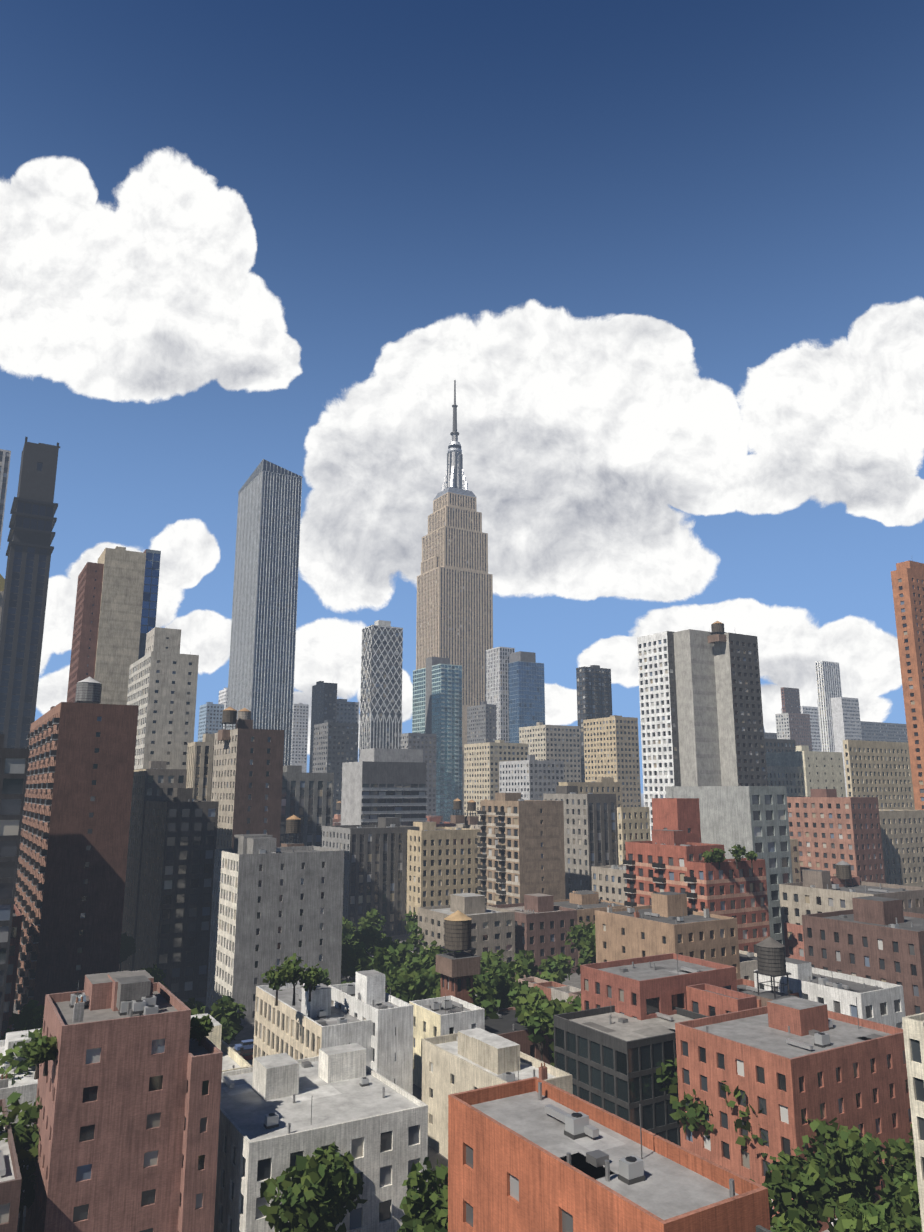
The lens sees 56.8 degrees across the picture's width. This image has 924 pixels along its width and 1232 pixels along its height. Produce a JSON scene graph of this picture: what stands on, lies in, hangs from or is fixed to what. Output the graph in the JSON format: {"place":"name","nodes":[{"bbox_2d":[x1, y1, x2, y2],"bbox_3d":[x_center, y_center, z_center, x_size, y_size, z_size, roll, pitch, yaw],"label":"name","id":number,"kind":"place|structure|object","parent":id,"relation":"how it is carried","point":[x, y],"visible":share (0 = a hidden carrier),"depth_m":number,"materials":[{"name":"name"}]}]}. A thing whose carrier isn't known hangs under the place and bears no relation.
{"place":"outdoors","nodes":[
{"label":"outdoors","id":0,"kind":"place"},
{"bbox_2d":[0,449,10,545],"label":"skyscraper","id":1,"kind":"structure","parent":0,"point":[5,455],"depth_m":510.37,"materials":[{"name":"grey glass"}]},
{"bbox_2d":[94,546,160,704],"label":"high-rise building","id":2,"kind":"structure","parent":0,"point":[118,641],"depth_m":328.71,"materials":[{"name":"beige concrete"}]},
{"bbox_2d":[67,562,103,701],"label":"high-rise building","id":3,"kind":"structure","parent":2,"relation":"attached to","point":[86,625],"depth_m":324.12,"materials":[{"name":"brown brick"}]},
{"bbox_2d":[119,933,135,970],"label":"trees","id":4,"kind":"object","parent":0,"point":[126,947],"visible":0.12,"depth_m":216.30,"materials":[{"name":"green plant"}]},
{"bbox_2d":[145,627,180,654],"bbox_3d":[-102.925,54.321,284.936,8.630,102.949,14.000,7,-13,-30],"label":"rooftop bulkhead","id":5,"kind":"object","parent":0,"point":[165,640],"visible":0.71,"depth_m":288.52,"materials":[{"name":"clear concrete"}]},
{"bbox_2d":[226,459,302,765],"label":"skyscraper","id":6,"kind":"structure","parent":0,"point":[262,648],"depth_m":626.34,"materials":[{"name":"paint"}]},
{"bbox_2d":[206,834,343,1023],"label":"apartment building","id":7,"kind":"structure","parent":0,"point":[272,904],"depth_m":187.86,"materials":[{"name":"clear concrete"}]},
{"bbox_2d":[281,815,303,846],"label":"water tower","id":8,"kind":"structure","parent":0,"point":[293,824],"depth_m":220.47,"materials":[{"name":"brown wood"}]},
{"bbox_2d":[252,981,372,1067],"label":"apartment building","id":9,"kind":"structure","parent":0,"point":[303,1028],"depth_m":125.79,"materials":[{"name":"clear concrete"}]},
{"bbox_2d":[309,681,336,772],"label":"dark building","id":10,"kind":"structure","parent":0,"point":[324,702],"depth_m":644.23,"materials":[{"name":"grey glass"}]},
{"bbox_2d":[312,720,358,817],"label":"dark building","id":11,"kind":"structure","parent":0,"point":[335,746],"depth_m":549.97,"materials":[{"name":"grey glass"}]},
{"bbox_2d":[329,970,412,1094],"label":"building","id":12,"kind":"structure","parent":0,"point":[364,996],"depth_m":120.24,"materials":[{"name":"clear concrete"}]},
{"bbox_2d":[358,620,402,761],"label":"lattice tower","id":13,"kind":"structure","parent":0,"point":[380,720],"depth_m":602.28,"materials":[{"name":"grey glass"}]},
{"bbox_2d":[22,844,756,1079],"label":"rooftop plants","id":14,"kind":"object","parent":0,"point":[43,1049],"visible":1,"depth_m":120.64,"materials":[{"name":"green plant"}]},
{"bbox_2d":[12,793,772,1231],"bbox_3d":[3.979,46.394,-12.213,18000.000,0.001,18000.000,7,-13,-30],"label":"ground","id":15,"kind":"structure","parent":0,"point":[434,1155],"depth_m":172.15,"materials":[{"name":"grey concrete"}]},
{"bbox_2d":[0,734,28,1037],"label":"high-rise building","id":16,"kind":"structure","parent":15,"relation":"on","point":[13,768],"depth_m":139.06,"materials":[{"name":"grey glass"}]},
{"bbox_2d":[0,437,59,748],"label":"dark tower","id":17,"kind":"structure","parent":15,"relation":"on","point":[31,535],"depth_m":406.36,"materials":[{"name":"grey glass"}]},
{"bbox_2d":[14,691,138,1027],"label":"apartment building","id":18,"kind":"structure","parent":15,"relation":"on","point":[71,879],"depth_m":176.32,"materials":[{"name":"brown brick"}]},
{"bbox_2d":[74,677,101,703],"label":"water tower","id":19,"kind":"structure","parent":18,"relation":"on","point":[86,687],"depth_m":191.73,"materials":[{"name":"grey metal"}]},
{"bbox_2d":[24,970,190,1231],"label":"pink building","id":20,"kind":"structure","parent":15,"relation":"on","point":[111,1088],"depth_m":83.26,"materials":[{"name":"clear brick"}]},
{"bbox_2d":[72,975,155,1022],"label":"roof clutter","id":21,"kind":"object","parent":20,"relation":"on","point":[136,989],"visible":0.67,"depth_m":90.23,"materials":[{"name":"grey"}]},
{"bbox_2d":[119,761,186,970],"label":"high-rise building","id":22,"kind":"structure","parent":15,"relation":"on","point":[157,781],"depth_m":229.23,"materials":[{"name":"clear concrete"}]},
{"bbox_2d":[127,651,198,769],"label":"apartment building","id":23,"kind":"structure","parent":15,"relation":"on","point":[162,690],"depth_m":281.91,"materials":[{"name":"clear concrete"}]},
{"bbox_2d":[134,788,218,999],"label":"dark office building","id":24,"kind":"structure","parent":15,"relation":"on","point":[175,892],"depth_m":204.60,"materials":[{"name":"grey concrete"}]},
{"bbox_2d":[178,1027,222,1231],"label":"pink building","id":25,"kind":"structure","parent":15,"relation":"on","point":[200,1150],"depth_m":85.00,"materials":[{"name":"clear brick"}]},
{"bbox_2d":[186,734,214,800],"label":"building","id":26,"kind":"structure","parent":15,"relation":"on","point":[199,766],"depth_m":271.22,"materials":[{"name":"beige concrete"}]},
{"bbox_2d":[198,701,223,741],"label":"high-rise building","id":27,"kind":"structure","parent":15,"relation":"on","point":[210,713],"depth_m":765.13,"materials":[{"name":"paint"}]},
{"bbox_2d":[211,719,283,848],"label":"high-rise building","id":28,"kind":"structure","parent":15,"relation":"on","point":[247,777],"depth_m":247.75,"materials":[{"name":"brown brick"}]},
{"bbox_2d":[218,707,236,740],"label":"water tower","id":29,"kind":"structure","parent":28,"relation":"on","point":[229,715],"depth_m":254.38,"materials":[{"name":"brown wood"}]},
{"bbox_2d":[0,919,594,1231],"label":"trees","id":30,"kind":"object","parent":15,"relation":"on","point":[321,1189],"visible":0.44,"depth_m":79.37,"materials":[{"name":"green plant"}]},
{"bbox_2d":[291,703,308,772],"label":"high-rise building","id":31,"kind":"structure","parent":15,"relation":"on","point":[299,735],"depth_m":876.90,"materials":[{"name":"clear concrete"}]},
{"bbox_2d":[280,765,333,846],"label":"building","id":32,"kind":"structure","parent":15,"relation":"on","point":[307,799],"depth_m":317.80,"materials":[{"name":"grey concrete"}]},
{"bbox_2d":[336,699,358,723],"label":"high-rise building","id":33,"kind":"structure","parent":15,"relation":"on","point":[347,712],"depth_m":653.42,"materials":[{"name":"grey concrete"}]},
{"bbox_2d":[139,921,595,1038],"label":"trees","id":34,"kind":"object","parent":15,"relation":"on","point":[413,939],"visible":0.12,"depth_m":175.80,"materials":[{"name":"green plant"}]},
{"bbox_2d":[322,817,419,938],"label":"apartment building","id":35,"kind":"structure","parent":15,"relation":"on","point":[375,866],"depth_m":288.82,"materials":[{"name":"grey concrete"}]},
{"bbox_2d":[0,891,757,1217],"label":"building","id":36,"kind":"structure","parent":15,"relation":"on","point":[666,922],"depth_m":160.14,"materials":[{"name":"beige concrete"}]},
{"bbox_2d":[341,761,427,825],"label":"building","id":37,"kind":"structure","parent":15,"relation":"on","point":[372,792],"depth_m":374.54,"materials":[{"name":"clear concrete"}]},
{"bbox_2d":[360,748,422,761],"bbox_3d":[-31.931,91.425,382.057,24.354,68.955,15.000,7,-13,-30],"label":"bulkhead","id":38,"kind":"object","parent":37,"relation":"on","point":[389,755],"visible":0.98,"depth_m":381.19,"materials":[{"name":"grey concrete"}]},
{"bbox_2d":[1,839,800,1035],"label":"building","id":39,"kind":"structure","parent":15,"relation":"on","point":[539,925],"depth_m":225.42,"materials":[{"name":"brown concrete"}]},
{"bbox_2d":[412,664,461,823],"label":"teal tower","id":40,"kind":"structure","parent":15,"relation":"on","point":[447,704],"depth_m":638.88,"materials":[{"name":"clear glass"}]},
{"bbox_2d":[425,657,449,733],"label":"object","id":41,"kind":"structure","parent":40,"relation":"attached to","point":[431,662],"depth_m":655.07,"materials":[{"name":"grey concrete"}]},
{"bbox_2d":[406,821,479,934],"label":"building","id":42,"kind":"structure","parent":15,"relation":"on","point":[442,862],"depth_m":291.02,"materials":[{"name":"clear stone"}]},
{"bbox_2d":[416,380,492,823],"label":"skyscraper","id":43,"kind":"structure","parent":15,"relation":"on","point":[454,619],"depth_m":781.89,"materials":[{"name":"beige stone"}]},
{"bbox_2d":[440,974,472,1002],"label":"building","id":44,"kind":"structure","parent":15,"relation":"on","point":[456,987],"depth_m":154.23,"materials":[{"name":"brown brick"}]},
{"bbox_2d":[436,910,480,977],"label":"water tower","id":45,"kind":"structure","parent":44,"relation":"on","point":[457,932],"depth_m":155.51,"materials":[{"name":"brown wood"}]},
{"bbox_2d":[0,896,923,1231],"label":"building","id":46,"kind":"structure","parent":15,"relation":"on","point":[278,1112],"depth_m":100.62,"materials":[{"name":"white concrete"}]},
{"bbox_2d":[464,740,528,828],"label":"beige building","id":47,"kind":"structure","parent":15,"relation":"on","point":[481,770],"depth_m":518.88,"materials":[{"name":"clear concrete"}]},
{"bbox_2d":[485,1007,553,1064],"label":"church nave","id":48,"kind":"structure","parent":15,"relation":"on","point":[508,1025],"depth_m":143.93,"materials":[{"name":"grey"}]},
{"bbox_2d":[499,755,563,799],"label":"grey building","id":49,"kind":"structure","parent":15,"relation":"on","point":[530,778],"depth_m":475.26,"materials":[{"name":"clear concrete"}]},
{"bbox_2d":[519,722,580,781],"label":"beige building","id":50,"kind":"structure","parent":15,"relation":"on","point":[553,742],"depth_m":557.83,"materials":[{"name":"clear concrete"}]},
{"bbox_2d":[543,786,618,898],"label":"building","id":51,"kind":"structure","parent":15,"relation":"on","point":[590,831],"depth_m":290.43,"materials":[{"name":"grey concrete"}]},
{"bbox_2d":[559,777,621,860],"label":"tan building","id":52,"kind":"structure","parent":15,"relation":"on","point":[605,785],"depth_m":327.72,"materials":[{"name":"beige concrete"}]},
{"bbox_2d":[448,1077,770,1231],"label":"brick building","id":53,"kind":"structure","parent":15,"relation":"on","point":[534,1154],"depth_m":53.58,"materials":[{"name":"red brick"}]},
{"bbox_2d":[583,715,640,806],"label":"beige building","id":54,"kind":"structure","parent":15,"relation":"on","point":[611,746],"depth_m":510.89,"materials":[{"name":"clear concrete"}]},
{"bbox_2d":[617,807,650,864],"bbox_3d":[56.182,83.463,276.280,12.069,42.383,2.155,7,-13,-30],"label":"beige building","id":55,"kind":"structure","parent":15,"relation":"on","point":[633,823],"depth_m":277.65,"materials":[{"name":"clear concrete"}]},
{"bbox_2d":[580,953,736,1019],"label":"brick loft building","id":56,"kind":"structure","parent":15,"relation":"on","point":[643,988],"depth_m":134.06,"materials":[{"name":"brick"}]},
{"bbox_2d":[623,829,724,906],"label":"red brick wing","id":57,"kind":"structure","parent":15,"relation":"on","point":[657,863],"depth_m":206.36,"materials":[{"name":"red brick"}]},
{"bbox_2d":[673,629,721,785],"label":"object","id":58,"kind":"object","parent":15,"relation":"on","point":[699,749],"visible":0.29,"depth_m":354.81,"materials":[{"name":"grey concrete"}]},
{"bbox_2d":[686,983,756,1016],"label":"brick building","id":59,"kind":"structure","parent":15,"relation":"on","point":[705,999],"depth_m":126.61,"materials":[{"name":"red brick"}]},
{"bbox_2d":[684,857,769,952],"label":"building","id":60,"kind":"structure","parent":15,"relation":"on","point":[728,889],"depth_m":192.16,"materials":[{"name":"red brick"}]},
{"bbox_2d":[666,777,792,943],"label":"grey green building","id":61,"kind":"structure","parent":15,"relation":"on","point":[753,818],"depth_m":222.96,"materials":[{"name":"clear concrete"}]},
{"bbox_2d":[766,763,803,796],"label":"building","id":62,"kind":"structure","parent":15,"relation":"on","point":[790,778],"depth_m":379.05,"materials":[{"name":"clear concrete"}]},
{"bbox_2d":[781,687,800,713],"bbox_3d":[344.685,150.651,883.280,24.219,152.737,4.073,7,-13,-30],"label":"brown building","id":63,"kind":"structure","parent":15,"relation":"on","point":[790,698],"depth_m":893.14,"materials":[{"name":"clear concrete"}]},
{"bbox_2d":[675,997,912,1231],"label":"brick building","id":64,"kind":"structure","parent":15,"relation":"on","point":[790,1065],"depth_m":102.96,"materials":[{"name":"red brick"}]},
{"bbox_2d":[784,922,804,960],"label":"building","id":65,"kind":"structure","parent":15,"relation":"on","point":[794,942],"depth_m":200.70,"materials":[{"name":"red brick"}]},
{"bbox_2d":[765,745,845,796],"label":"cream building","id":66,"kind":"structure","parent":15,"relation":"on","point":[822,770],"depth_m":390.77,"materials":[{"name":"beige concrete"}]},
{"bbox_2d":[815,661,841,751],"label":"skyscraper","id":67,"kind":"structure","parent":15,"relation":"on","point":[828,678],"depth_m":925.50,"materials":[{"name":"clear concrete"}]},
{"bbox_2d":[787,789,885,883],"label":"brick building","id":68,"kind":"structure","parent":15,"relation":"on","point":[829,829],"depth_m":280.36,"materials":[{"name":"red brick"}]},
{"bbox_2d":[779,869,923,956],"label":"brick building","id":69,"kind":"structure","parent":15,"relation":"on","point":[813,892],"depth_m":200.76,"materials":[{"name":"brick"}]},
{"bbox_2d":[843,740,914,809],"bbox_3d":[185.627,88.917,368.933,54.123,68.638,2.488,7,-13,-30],"label":"beige building","id":70,"kind":"structure","parent":15,"relation":"on","point":[881,770],"depth_m":368.72,"materials":[{"name":"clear concrete"}]},
{"bbox_2d":[879,808,923,886],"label":"beige building","id":71,"kind":"structure","parent":15,"relation":"on","point":[902,834],"depth_m":294.90,"materials":[{"name":"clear concrete"}]},
{"bbox_2d":[891,568,923,809],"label":"skyscraper","id":72,"kind":"structure","parent":15,"relation":"on","point":[908,590],"depth_m":340.34,"materials":[{"name":"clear brick"}]},
{"bbox_2d":[902,1012,923,1231],"bbox_3d":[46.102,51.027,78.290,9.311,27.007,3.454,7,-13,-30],"label":"cream building","id":73,"kind":"structure","parent":15,"relation":"on","point":[913,1029],"depth_m":78.32,"materials":[{"name":"beige concrete"}]},
{"bbox_2d":[401,733,436,814],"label":"dark building","id":74,"kind":"structure","parent":0,"point":[426,743],"depth_m":595.01,"materials":[{"name":"grey concrete"}]},
{"bbox_2d":[409,994,484,1087],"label":"building","id":75,"kind":"structure","parent":0,"point":[440,1016],"depth_m":141.27,"materials":[{"name":"beige concrete"}]},
{"bbox_2d":[0,0,923,792],"label":"sky","id":76,"kind":"structure","parent":0,"point":[744,177],"materials":[{"name":"blue"}]},
{"bbox_2d":[467,701,495,743],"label":"dark building","id":77,"kind":"structure","parent":0,"point":[481,723],"depth_m":721.10,"materials":[{"name":"grey concrete"}]},
{"bbox_2d":[486,647,514,742],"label":"slim grey tower","id":78,"kind":"structure","parent":0,"point":[497,676],"depth_m":725.39,"materials":[{"name":"clear concrete"}]},
{"bbox_2d":[477,793,565,905],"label":"building","id":79,"kind":"structure","parent":0,"point":[521,845],"depth_m":258.85,"materials":[{"name":"beige concrete"}]},
{"bbox_2d":[508,661,544,742],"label":"blue glass tower","id":80,"kind":"structure","parent":0,"point":[519,690],"depth_m":703.42,"materials":[{"name":"glass"}]},
{"bbox_2d":[229,944,904,1231],"bbox_3d":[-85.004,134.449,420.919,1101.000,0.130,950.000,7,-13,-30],"label":"streets","id":81,"kind":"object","parent":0,"point":[250,1061],"depth_m":163.59,"materials":[{"name":"grey asphalt"}]},
{"bbox_2d":[8,995,246,1044],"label":"trees","id":82,"kind":"object","parent":81,"relation":"on","point":[30,1016],"visible":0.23,"depth_m":149.88,"materials":[{"name":"green plant"}]},
{"bbox_2d":[343,908,386,955],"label":"trees","id":83,"kind":"object","parent":81,"relation":"on","point":[372,917],"visible":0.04,"depth_m":252.92,"materials":[{"name":"green plant"}]},
{"bbox_2d":[341,915,413,981],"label":"trees","id":84,"kind":"object","parent":81,"relation":"on","point":[366,932],"visible":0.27,"depth_m":218.83,"materials":[{"name":"green plant"}]},
{"bbox_2d":[344,940,515,1009],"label":"trees","id":85,"kind":"object","parent":81,"relation":"on","point":[502,980],"visible":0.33,"depth_m":188.99,"materials":[{"name":"green plant"}]},
{"bbox_2d":[306,949,561,1002],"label":"trees","id":86,"kind":"object","parent":81,"relation":"on","point":[409,984],"visible":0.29,"depth_m":173.55,"materials":[{"name":"green plant"}]},
{"bbox_2d":[0,1027,916,1204],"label":"trees","id":87,"kind":"object","parent":81,"relation":"on","point":[863,1157],"visible":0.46,"depth_m":90.11,"materials":[{"name":"green plant"}]},
{"bbox_2d":[468,980,580,1065],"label":"trees","id":88,"kind":"object","parent":81,"relation":"on","point":[535,1015],"visible":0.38,"depth_m":141.22,"materials":[{"name":"green plant"}]},
{"bbox_2d":[514,940,595,983],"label":"trees","id":89,"kind":"object","parent":81,"relation":"on","point":[560,966],"visible":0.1,"depth_m":201.55,"materials":[{"name":"green plant"}]},
{"bbox_2d":[656,1056,915,1222],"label":"trees","id":90,"kind":"object","parent":81,"relation":"on","point":[886,1193],"visible":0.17,"depth_m":96.74,"materials":[{"name":"green plant"}]},
{"bbox_2d":[750,1146,921,1231],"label":"trees","id":91,"kind":"object","parent":81,"relation":"on","point":[808,1187],"visible":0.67,"depth_m":83.23,"materials":[{"name":"green plant"}]},
{"bbox_2d":[576,665,611,781],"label":"skyscraper","id":92,"kind":"structure","parent":0,"point":[594,694],"depth_m":597.69,"materials":[{"name":"grey glass"}]},
{"bbox_2d":[553,1001,708,1145],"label":"building","id":93,"kind":"structure","parent":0,"point":[609,1059],"depth_m":115.60,"materials":[{"name":"grey glass"}]},
{"bbox_2d":[637,631,680,840],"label":"concrete tower","id":94,"kind":"structure","parent":0,"point":[659,721],"depth_m":363.34,"materials":[{"name":"white concrete"}]},
{"bbox_2d":[652,794,700,842],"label":"red brick tower","id":95,"kind":"structure","parent":0,"point":[682,814],"depth_m":216.54,"materials":[{"name":"red brick"}]},
{"bbox_2d":[713,632,767,785],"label":"concrete tower","id":96,"kind":"structure","parent":0,"point":[740,718],"depth_m":354.79,"materials":[{"name":"grey concrete"}]},
{"bbox_2d":[737,978,798,1007],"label":"building","id":97,"kind":"structure","parent":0,"point":[746,986],"depth_m":142.18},
{"bbox_2d":[750,937,796,1006],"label":"water tower","id":98,"kind":"structure","parent":97,"relation":"on","point":[771,961],"depth_m":133.03,"materials":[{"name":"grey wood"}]},
{"bbox_2d":[764,738,795,752],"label":"dark building","id":99,"kind":"structure","parent":0,"point":[778,745],"depth_m":428.90,"materials":[{"name":"grey glass"}]},
{"bbox_2d":[775,713,811,750],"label":"building","id":100,"kind":"structure","parent":0,"point":[796,727],"depth_m":843.01,"materials":[{"name":"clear concrete"}]},
{"bbox_2d":[781,706,820,751],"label":"building slab","id":101,"kind":"structure","parent":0,"point":[815,728],"depth_m":978.00,"materials":[{"name":"grey concrete"}]},
{"bbox_2d":[754,957,905,1028],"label":"grey building","id":102,"kind":"structure","parent":0,"point":[881,1002],"depth_m":133.49,"materials":[{"name":"clear concrete"}]},
{"bbox_2d":[817,697,861,796],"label":"building slab","id":103,"kind":"structure","parent":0,"point":[846,718],"depth_m":915.79,"materials":[{"name":"grey concrete"}]},
{"bbox_2d":[860,721,907,742],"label":"dark building","id":104,"kind":"structure","parent":0,"point":[885,732],"depth_m":1013.98,"materials":[{"name":"glass"}]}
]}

